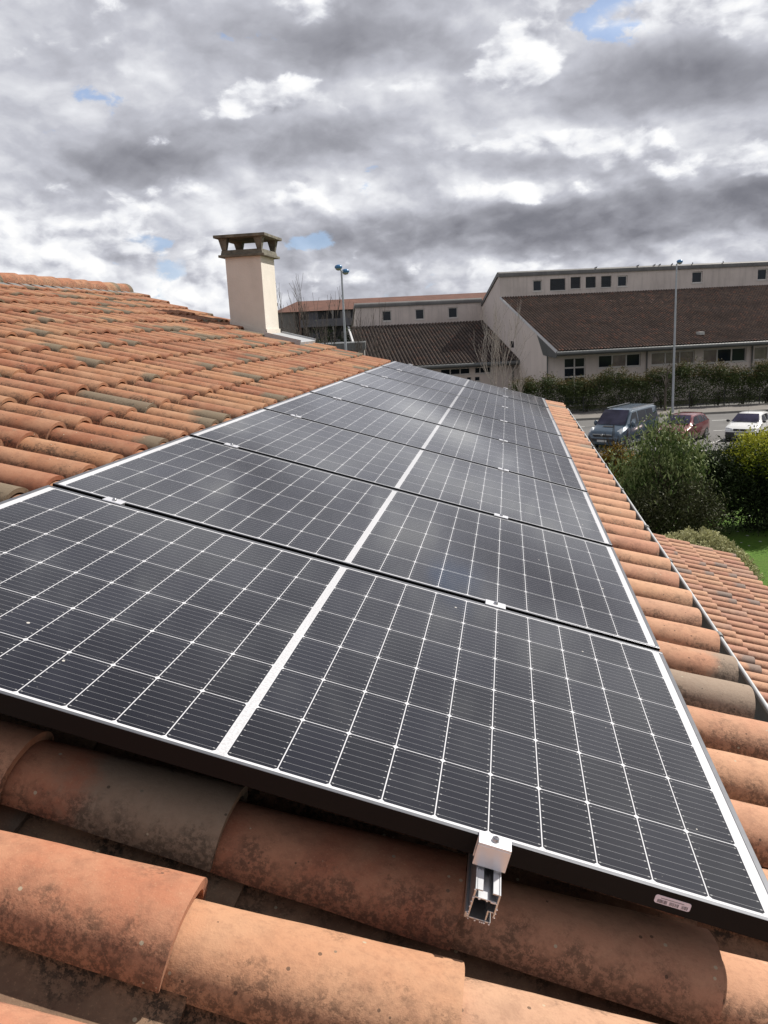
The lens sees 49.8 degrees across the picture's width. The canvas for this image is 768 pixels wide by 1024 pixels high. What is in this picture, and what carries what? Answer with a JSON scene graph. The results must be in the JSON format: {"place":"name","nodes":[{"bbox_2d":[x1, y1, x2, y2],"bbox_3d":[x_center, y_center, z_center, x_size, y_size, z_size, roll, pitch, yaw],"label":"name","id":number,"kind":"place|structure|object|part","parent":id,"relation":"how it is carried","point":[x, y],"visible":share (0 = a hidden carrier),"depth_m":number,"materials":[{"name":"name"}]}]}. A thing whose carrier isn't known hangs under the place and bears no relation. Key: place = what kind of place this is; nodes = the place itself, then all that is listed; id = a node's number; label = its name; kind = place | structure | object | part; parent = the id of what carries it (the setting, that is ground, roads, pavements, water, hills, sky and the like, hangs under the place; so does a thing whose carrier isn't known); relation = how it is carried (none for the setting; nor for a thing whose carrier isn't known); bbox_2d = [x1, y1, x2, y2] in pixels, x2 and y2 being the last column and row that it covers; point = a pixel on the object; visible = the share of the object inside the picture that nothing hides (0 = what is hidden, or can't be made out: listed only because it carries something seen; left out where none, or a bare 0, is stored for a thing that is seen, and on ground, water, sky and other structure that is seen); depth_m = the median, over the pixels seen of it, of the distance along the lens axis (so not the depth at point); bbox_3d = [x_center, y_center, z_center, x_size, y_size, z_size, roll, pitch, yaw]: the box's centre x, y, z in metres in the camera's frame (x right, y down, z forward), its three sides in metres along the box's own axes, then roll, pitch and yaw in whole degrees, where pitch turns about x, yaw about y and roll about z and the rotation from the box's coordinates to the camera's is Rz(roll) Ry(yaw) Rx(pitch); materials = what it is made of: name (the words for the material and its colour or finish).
{"place":"outdoors","nodes":[
{"label":"outdoors","id":0,"kind":"place"},
{"bbox_2d":[278,292,486,365],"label":"apartment block","id":1,"kind":"structure","parent":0,"point":[321,310],"depth_m":112.29,"materials":[{"name":"orange tile"}]},
{"bbox_2d":[0,0,767,318],"label":"sky","id":2,"kind":"structure","parent":0,"point":[411,147],"materials":[{"name":"grey"}]},
{"bbox_2d":[472,261,767,406],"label":"school building","id":3,"kind":"structure","parent":0,"point":[583,322],"depth_m":70.09,"materials":[{"name":"beige paint"}]},
{"bbox_2d":[533,280,542,291],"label":"window","id":4,"kind":"structure","parent":3,"relation":"in","point":[537,284],"depth_m":76.79,"materials":[{"name":"black glass"}]},
{"bbox_2d":[550,278,565,290],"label":"window","id":5,"kind":"structure","parent":3,"relation":"in","point":[557,280],"depth_m":76.97,"materials":[{"name":"black glass"}]},
{"bbox_2d":[564,357,584,405],"bbox_3d":[14.737,-10.089,64.133,1.690,3.670,0.064,-4,13,-5],"label":"glazed door","id":6,"kind":"structure","parent":3,"relation":"in","point":[574,367],"depth_m":63.94,"materials":[{"name":"black glass"}]},
{"bbox_2d":[570,277,580,289],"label":"window","id":7,"kind":"structure","parent":3,"relation":"in","point":[572,282],"depth_m":77.12,"materials":[{"name":"black glass"}]},
{"bbox_2d":[585,276,595,288],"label":"window","id":8,"kind":"structure","parent":3,"relation":"in","point":[589,286],"depth_m":77.25,"materials":[{"name":"black glass"}]},
{"bbox_2d":[601,276,611,287],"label":"window","id":9,"kind":"structure","parent":3,"relation":"in","point":[606,283],"depth_m":77.41,"materials":[{"name":"black glass"}]},
{"bbox_2d":[598,353,641,368],"bbox_3d":[18.231,-11.686,64.096,3.510,1.030,0.212,-4,13,-5],"label":"window","id":10,"kind":"structure","parent":3,"relation":"in","point":[632,360],"depth_m":64.17,"materials":[{"name":"black glass"}]},
{"bbox_2d":[617,275,627,287],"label":"window","id":11,"kind":"structure","parent":3,"relation":"in","point":[622,280],"depth_m":77.58,"materials":[{"name":"black glass"}]},
{"bbox_2d":[650,350,694,365],"bbox_3d":[22.500,-11.985,64.506,3.630,1.030,0.212,-4,13,-5],"label":"window","id":12,"kind":"structure","parent":3,"relation":"in","point":[656,357],"depth_m":64.57,"materials":[{"name":"grey glass"}]},
{"bbox_2d":[691,271,701,283],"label":"window","id":13,"kind":"structure","parent":3,"relation":"in","point":[696,276],"depth_m":78.24,"materials":[{"name":"black glass"}]},
{"bbox_2d":[702,347,746,363],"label":"window","id":14,"kind":"structure","parent":3,"relation":"in","point":[726,355],"depth_m":65.01,"materials":[{"name":"black glass"}]},
{"bbox_2d":[753,346,767,360],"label":"window","id":15,"kind":"structure","parent":3,"relation":"in","point":[760,353],"depth_m":65.29,"materials":[{"name":"grey glass"}]},
{"bbox_2d":[757,269,766,280],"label":"window","id":16,"kind":"structure","parent":3,"relation":"in","point":[762,273],"depth_m":78.86,"materials":[{"name":"black glass"}]},
{"bbox_2d":[589,424,655,498],"bbox_3d":[7.828,-1.237,27.450,2.781,3.250,2.368,3,14,24],"label":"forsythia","id":17,"kind":"object","parent":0,"point":[608,457],"visible":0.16,"depth_m":27.30,"materials":[{"name":"green plant"}]},
{"bbox_2d":[577,413,741,447],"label":"car park","id":18,"kind":"structure","parent":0,"point":[721,423],"depth_m":50.23,"materials":[{"name":"grey asphalt"}]},
{"bbox_2d":[280,315,298,334],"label":"bare tree","id":19,"kind":"object","parent":18,"relation":"on","point":[290,326],"visible":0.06,"depth_m":46.05,"materials":[{"name":"brown plant"}]},
{"bbox_2d":[276,286,308,334],"bbox_3d":[-5.762,-8.701,48.834,1.998,9.700,2.783,-10,15,-31],"label":"bare tree","id":20,"kind":"object","parent":18,"relation":"on","point":[280,308],"visible":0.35,"depth_m":48.22,"materials":[{"name":"brown plant"}]},
{"bbox_2d":[287,276,330,342],"bbox_3d":[-4.375,-9.207,49.869,3.074,10.100,1.965,-10,15,-30],"label":"bare tree","id":21,"kind":"object","parent":18,"relation":"on","point":[302,315],"visible":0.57,"depth_m":49.09,"materials":[{"name":"brown plant"}]},
{"bbox_2d":[312,287,342,345],"bbox_3d":[-3.266,-9.152,51.213,2.030,9.300,1.105,-3,13,0],"label":"bare tree","id":22,"kind":"object","parent":18,"relation":"on","point":[326,321],"visible":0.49,"depth_m":50.61,"materials":[{"name":"brown plant"}]},
{"bbox_2d":[335,264,348,349],"bbox_3d":[-1.924,-7.777,43.331,0.400,9.946,1.001,5,15,33],"label":"street lamp","id":23,"kind":"object","parent":18,"relation":"on","point":[338,267],"visible":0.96,"depth_m":42.55,"materials":[{"name":"grey metal"}]},
{"bbox_2d":[469,297,528,387],"bbox_3d":[7.439,-9.215,51.723,4.053,8.209,2.475,-3,13,0],"label":"bare tree","id":24,"kind":"object","parent":18,"relation":"on","point":[497,351],"visible":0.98,"depth_m":51.22,"materials":[{"name":"brown plant"}]},
{"bbox_2d":[588,402,657,446],"bbox_3d":[12.711,-4.648,44.005,2.305,2.203,4.865,8,17,41],"label":"parked van","id":25,"kind":"object","parent":18,"relation":"on","point":[626,418],"visible":0.69,"depth_m":43.01,"materials":[{"name":"blue paint"}]},
{"bbox_3d":[12.912,-4.836,42.892,0.158,0.638,0.980,8,17,41],"label":"side window","id":26,"kind":"part","parent":25,"relation":"part of","materials":[{"name":"black glass"}]},
{"bbox_3d":[13.633,-5.081,43.673,0.147,0.598,0.960,8,17,41],"label":"side window","id":27,"kind":"part","parent":25,"relation":"part of","materials":[{"name":"black glass"}]},
{"bbox_3d":[14.402,-5.309,44.525,0.158,0.599,1.260,8,17,41],"label":"side window","id":28,"kind":"part","parent":25,"relation":"part of","materials":[{"name":"black glass"}]},
{"bbox_2d":[597,442,732,448],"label":"kerb","id":29,"kind":"structure","parent":18,"relation":"on","point":[695,444],"depth_m":42.64,"materials":[{"name":"concrete"}]},
{"bbox_2d":[575,409,767,420],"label":"kerb","id":30,"kind":"structure","parent":18,"relation":"on","point":[717,412],"depth_m":55.23,"materials":[{"name":"concrete"}]},
{"bbox_2d":[655,411,709,442],"bbox_3d":[15.975,-4.585,44.317,1.994,1.628,3.971,8,16,39],"label":"parked car","id":31,"kind":"object","parent":18,"relation":"on","point":[700,420],"visible":0.39,"depth_m":43.87,"materials":[{"name":"red paint"}]},
{"bbox_3d":[16.405,-4.828,43.630,0.178,0.390,0.850,8,16,39],"label":"side window","id":32,"kind":"part","parent":31,"relation":"part of","materials":[{"name":"black glass"}]},
{"bbox_3d":[16.963,-5.021,44.286,0.172,0.359,0.767,8,16,39],"label":"side window","id":33,"kind":"part","parent":31,"relation":"part of","materials":[{"name":"black glass"}]},
{"bbox_2d":[725,410,767,439],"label":"parked car","id":34,"kind":"object","parent":18,"relation":"on","point":[740,422],"visible":0.68,"depth_m":43.42,"materials":[{"name":"white paint"}]},
{"bbox_2d":[569,395,766,409],"bbox_3d":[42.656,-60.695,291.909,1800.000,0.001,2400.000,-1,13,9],"label":"ground","id":35,"kind":"structure","parent":0,"point":[602,406],"depth_m":63.39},
{"bbox_2d":[309,320,355,342],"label":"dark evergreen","id":36,"kind":"object","parent":35,"relation":"on","point":[342,339],"visible":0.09,"depth_m":81.97,"materials":[{"name":"green plant"}]},
{"bbox_2d":[319,341,365,355],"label":"outbuilding","id":37,"kind":"structure","parent":35,"relation":"on","point":[339,345],"depth_m":61.68,"materials":[{"name":"grey metal"}]},
{"bbox_2d":[345,300,368,354],"bbox_3d":[-1.513,-10.167,56.951,1.504,8.600,1.544,-11,15,-34],"label":"bare tree","id":38,"kind":"object","parent":35,"relation":"on","point":[361,344],"visible":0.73,"depth_m":56.36,"materials":[{"name":"brown plant"}]},
{"bbox_2d":[368,302,397,359],"bbox_3d":[0.017,-10.848,59.425,2.200,8.700,2.635,-3,13,0],"label":"bare tree","id":39,"kind":"object","parent":35,"relation":"on","point":[389,347],"visible":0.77,"depth_m":58.52,"materials":[{"name":"brown plant"}]},
{"bbox_2d":[0,232,767,1023],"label":"house","id":40,"kind":"structure","parent":35,"relation":"on","point":[136,888],"depth_m":1.31,"materials":[{"name":"ceramic"}]},
{"bbox_2d":[464,853,501,924],"bbox_3d":[0.751,-0.345,5.328,0.044,0.154,8.574,15,15,5],"label":"mounting rail","id":41,"kind":"object","parent":40,"relation":"attached to","point":[483,893],"visible":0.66,"depth_m":1.21,"materials":[{"name":"metal"}]},
{"bbox_2d":[53,435,659,650],"bbox_3d":[-0.033,0.044,2.798,1.755,0.037,1.032,15,15,5],"label":"solar panel","id":42,"kind":"object","parent":41,"relation":"attached to","point":[546,575],"visible":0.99,"depth_m":2.65,"materials":[{"name":"black glass"}]},
{"bbox_2d":[0,485,767,941],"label":"solar panel","id":43,"kind":"object","parent":41,"relation":"attached to","point":[570,755],"visible":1,"depth_m":1.56,"materials":[{"name":"black glass"}]},
{"bbox_2d":[190,409,611,546],"bbox_3d":[0.120,-0.193,3.818,1.755,0.037,1.032,15,15,5],"label":"solar panel","id":44,"kind":"object","parent":41,"relation":"attached to","point":[564,510],"visible":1,"depth_m":3.70,"materials":[{"name":"black glass"}]},
{"bbox_2d":[263,392,586,491],"bbox_3d":[0.273,-0.430,4.838,1.755,0.035,1.032,15,15,5],"label":"solar panel","id":45,"kind":"object","parent":41,"relation":"attached to","point":[453,443],"visible":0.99,"depth_m":4.74,"materials":[{"name":"black glass"}]},
{"bbox_2d":[472,830,511,872],"bbox_3d":[0.162,0.503,1.234,0.050,0.045,0.030,15,15,5],"label":"end clamp","id":46,"kind":"object","parent":41,"relation":"attached to","point":[492,851],"visible":1,"depth_m":1.22,"materials":[{"name":"metal"}]},
{"bbox_2d":[485,599,505,609],"bbox_3d":[0.300,0.263,2.250,0.056,0.042,0.036,15,15,5],"label":"clamp","id":47,"kind":"object","parent":41,"relation":"on","point":[495,604],"visible":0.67,"depth_m":2.24,"materials":[{"name":"metal"}]},
{"bbox_2d":[494,513,507,519],"bbox_3d":[0.459,0.028,3.270,0.056,0.042,0.036,15,15,5],"label":"clamp","id":48,"kind":"object","parent":41,"relation":"on","point":[500,515],"visible":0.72,"depth_m":3.26,"materials":[{"name":"metal"}]},
{"label":"rail","id":49,"kind":"object","parent":40,"relation":"attached to","visible":0},
{"bbox_2d":[102,497,125,505],"bbox_3d":[-0.766,-0.019,2.345,0.056,0.042,0.036,15,15,5],"label":"clamp","id":50,"kind":"object","parent":49,"relation":"attached to","point":[115,500],"visible":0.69,"depth_m":2.34,"materials":[{"name":"metal"}]},
{"bbox_2d":[224,443,239,448],"bbox_3d":[-0.622,-0.258,3.365,0.056,0.042,0.036,15,15,5],"label":"clamp","id":51,"kind":"object","parent":49,"relation":"attached to","point":[231,445],"visible":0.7,"depth_m":3.36,"materials":[{"name":"metal"}]},
{"bbox_2d":[309,380,571,458],"bbox_3d":[0.427,-0.666,5.857,1.755,0.037,1.032,15,15,5],"label":"solar panel","id":52,"kind":"object","parent":49,"relation":"attached to","point":[451,418],"visible":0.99,"depth_m":5.78,"materials":[{"name":"black glass"}]},
{"bbox_2d":[341,372,561,435],"bbox_3d":[0.580,-0.903,6.877,1.755,0.036,1.032,15,15,5],"label":"solar panel","id":53,"kind":"object","parent":49,"relation":"attached to","point":[476,407],"visible":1,"depth_m":6.80,"materials":[{"name":"black glass"}]},
{"bbox_2d":[365,366,553,419],"bbox_3d":[0.733,-1.138,7.897,1.755,0.035,1.032,15,15,5],"label":"solar panel","id":54,"kind":"object","parent":49,"relation":"attached to","point":[461,391],"visible":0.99,"depth_m":7.85,"materials":[{"name":"black glass"}]},
{"bbox_2d":[381,361,548,407],"bbox_3d":[0.886,-1.375,8.917,1.755,0.036,1.032,15,15,5],"label":"solar panel","id":55,"kind":"object","parent":49,"relation":"attached to","point":[472,384],"visible":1,"depth_m":8.85,"materials":[{"name":"black glass"}]},
{"bbox_2d":[348,298,519,389],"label":"school wing","id":56,"kind":"structure","parent":35,"relation":"on","point":[433,332],"depth_m":78.87,"materials":[{"name":"brown tile"}]},
{"bbox_2d":[383,310,392,321],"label":"window","id":57,"kind":"structure","parent":56,"relation":"in","point":[387,316],"depth_m":83.23,"materials":[{"name":"black glass"}]},
{"bbox_2d":[415,309,424,319],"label":"window","id":58,"kind":"structure","parent":56,"relation":"in","point":[419,313],"depth_m":83.52,"materials":[{"name":"black glass"}]},
{"bbox_2d":[448,307,457,318],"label":"window","id":59,"kind":"structure","parent":56,"relation":"in","point":[452,311],"depth_m":83.84,"materials":[{"name":"black glass"}]},
{"bbox_2d":[441,368,470,375],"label":"window","id":60,"kind":"structure","parent":56,"relation":"in","point":[463,371],"depth_m":72.06,"materials":[{"name":"black glass"}]},
{"bbox_2d":[474,367,490,374],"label":"window","id":61,"kind":"structure","parent":56,"relation":"in","point":[478,370],"depth_m":72.29,"materials":[{"name":"black glass"}]},
{"bbox_2d":[510,364,526,392],"bbox_3d":[8.715,-7.664,53.886,1.229,4.100,0.856,-3,13,0],"label":"bare tree","id":62,"kind":"object","parent":35,"relation":"on","point":[520,379],"visible":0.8,"depth_m":53.66,"materials":[{"name":"brown plant"}]},
{"bbox_2d":[508,373,557,398],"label":"hedge shrub","id":63,"kind":"object","parent":35,"relation":"on","point":[530,385],"visible":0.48,"depth_m":58.73,"materials":[{"name":"green plant"}]},
{"bbox_2d":[537,372,581,411],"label":"hedge shrub","id":64,"kind":"object","parent":35,"relation":"on","point":[563,388],"visible":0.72,"depth_m":58.95,"materials":[{"name":"green plant"}]},
{"bbox_2d":[563,374,604,411],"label":"hedge shrub","id":65,"kind":"object","parent":35,"relation":"on","point":[589,389],"visible":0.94,"depth_m":58.90,"materials":[{"name":"green plant"}]},
{"bbox_2d":[590,363,631,409],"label":"hedge shrub","id":66,"kind":"object","parent":35,"relation":"on","point":[605,380],"visible":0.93,"depth_m":58.77,"materials":[{"name":"green plant"}]},
{"bbox_2d":[604,370,660,408],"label":"hedge shrub","id":67,"kind":"object","parent":35,"relation":"on","point":[634,384],"visible":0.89,"depth_m":58.77,"materials":[{"name":"green plant"}]},
{"bbox_2d":[548,388,767,411],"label":"wire fence","id":68,"kind":"object","parent":35,"relation":"on","point":[654,397],"visible":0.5,"depth_m":58.62,"materials":[{"name":"grey metal"}]},
{"bbox_2d":[651,359,684,410],"bbox_3d":[19.587,-8.675,56.960,1.379,3.700,2.232,-10,15,-30],"label":"bare tree","id":69,"kind":"object","parent":35,"relation":"on","point":[666,386],"visible":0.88,"depth_m":56.86,"materials":[{"name":"brown plant"}]},
{"bbox_2d":[667,354,715,406],"bbox_3d":[21.921,-9.443,59.207,3.480,3.870,2.544,-3,13,0],"label":"hedge shrub","id":70,"kind":"object","parent":35,"relation":"on","point":[684,369],"visible":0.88,"depth_m":58.95,"materials":[{"name":"green plant"}]},
{"bbox_2d":[653,533,767,703],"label":"annex","id":71,"kind":"object","parent":35,"relation":"on","point":[729,591],"visible":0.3,"depth_m":11.04,"materials":[{"name":"orange ceramic"}]},
{"bbox_2d":[695,358,744,405],"bbox_3d":[23.974,-9.272,59.170,3.926,3.370,2.457,-3,13,0],"label":"hedge shrub","id":72,"kind":"object","parent":35,"relation":"on","point":[722,372],"visible":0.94,"depth_m":58.84,"materials":[{"name":"green plant"}]},
{"bbox_2d":[598,442,738,454],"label":"footpath","id":73,"kind":"structure","parent":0,"point":[713,445],"depth_m":41.91,"materials":[{"name":"concrete"}]},
{"bbox_2d":[571,400,767,412],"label":"road","id":74,"kind":"structure","parent":0,"point":[675,406],"depth_m":60.64,"materials":[{"name":"grey asphalt"}]},
{"bbox_2d":[572,404,767,417],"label":"pavement","id":75,"kind":"structure","parent":0,"point":[693,409],"depth_m":57.04,"materials":[{"name":"grey concrete"}]},
{"bbox_2d":[639,361,688,408],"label":"hedge shrub","id":76,"kind":"object","parent":75,"relation":"on","point":[655,377],"visible":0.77,"depth_m":58.82,"materials":[{"name":"green plant"}]},
{"bbox_2d":[671,259,682,412],"bbox_3d":[19.420,-11.482,54.885,0.437,10.096,0.514,-3,13,0],"label":"street lamp","id":77,"kind":"object","parent":75,"relation":"on","point":[680,261],"visible":0.97,"depth_m":55.05,"materials":[{"name":"grey metal"}]},
{"bbox_2d":[718,362,767,404],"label":"hedge shrub","id":78,"kind":"object","parent":75,"relation":"on","point":[744,393],"visible":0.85,"depth_m":58.93,"materials":[{"name":"green plant"}]},
{"bbox_2d":[749,358,767,402],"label":"hedge shrub","id":79,"kind":"object","parent":75,"relation":"on","point":[765,380],"visible":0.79,"depth_m":58.99,"materials":[{"name":"green plant"}]},
{"bbox_2d":[623,480,767,585],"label":"lawn","id":80,"kind":"structure","parent":0,"point":[756,550],"depth_m":24.64,"materials":[{"name":"green plant"}]},
{"bbox_2d":[595,441,645,486],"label":"evergreen bush","id":81,"kind":"object","parent":80,"relation":"on","point":[615,456],"visible":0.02,"depth_m":31.45,"materials":[{"name":"green plant"}]},
{"bbox_2d":[628,434,701,485],"bbox_3d":[10.930,-2.015,32.428,3.741,2.340,2.729,-8,14,-24],"label":"evergreen bush","id":82,"kind":"object","parent":80,"relation":"on","point":[654,450],"visible":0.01,"depth_m":32.37,"materials":[{"name":"green plant"}]},
{"bbox_2d":[604,407,728,543],"bbox_3d":[8.085,-0.953,24.175,3.756,4.276,3.431,-3,13,0],"label":"oleander","id":83,"kind":"object","parent":80,"relation":"on","point":[665,461],"visible":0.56,"depth_m":23.91,"materials":[{"name":"green plant"}]},
{"bbox_2d":[626,471,736,544],"bbox_3d":[8.013,0.052,23.508,4.014,2.465,2.676,-3,13,0],"label":"evergreen bush","id":84,"kind":"object","parent":80,"relation":"on","point":[645,507],"visible":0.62,"depth_m":23.20,"materials":[{"name":"green plant"}]},
{"bbox_2d":[664,428,758,536],"bbox_3d":[9.933,-0.983,25.789,3.202,3.335,3.198,6,16,35],"label":"evergreen bush","id":85,"kind":"object","parent":80,"relation":"on","point":[719,475],"visible":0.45,"depth_m":25.22,"materials":[{"name":"green plant"}]},
{"bbox_2d":[662,525,764,580],"bbox_3d":[7.707,1.187,20.428,3.115,1.631,2.503,-3,13,0],"label":"round bush","id":86,"kind":"object","parent":80,"relation":"on","point":[714,539],"visible":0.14,"depth_m":20.05,"materials":[{"name":"green plant"}]},
{"bbox_2d":[699,438,760,486],"bbox_3d":[14.037,-1.991,32.093,3.988,2.154,2.630,-3,13,0],"label":"evergreen bush","id":87,"kind":"object","parent":80,"relation":"on","point":[725,449],"visible":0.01,"depth_m":31.90,"materials":[{"name":"green plant"}]},
{"bbox_2d":[712,424,767,536],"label":"round conifer","id":88,"kind":"object","parent":80,"relation":"on","point":[755,456],"visible":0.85,"depth_m":25.29,"materials":[{"name":"green plant"}]}
]}

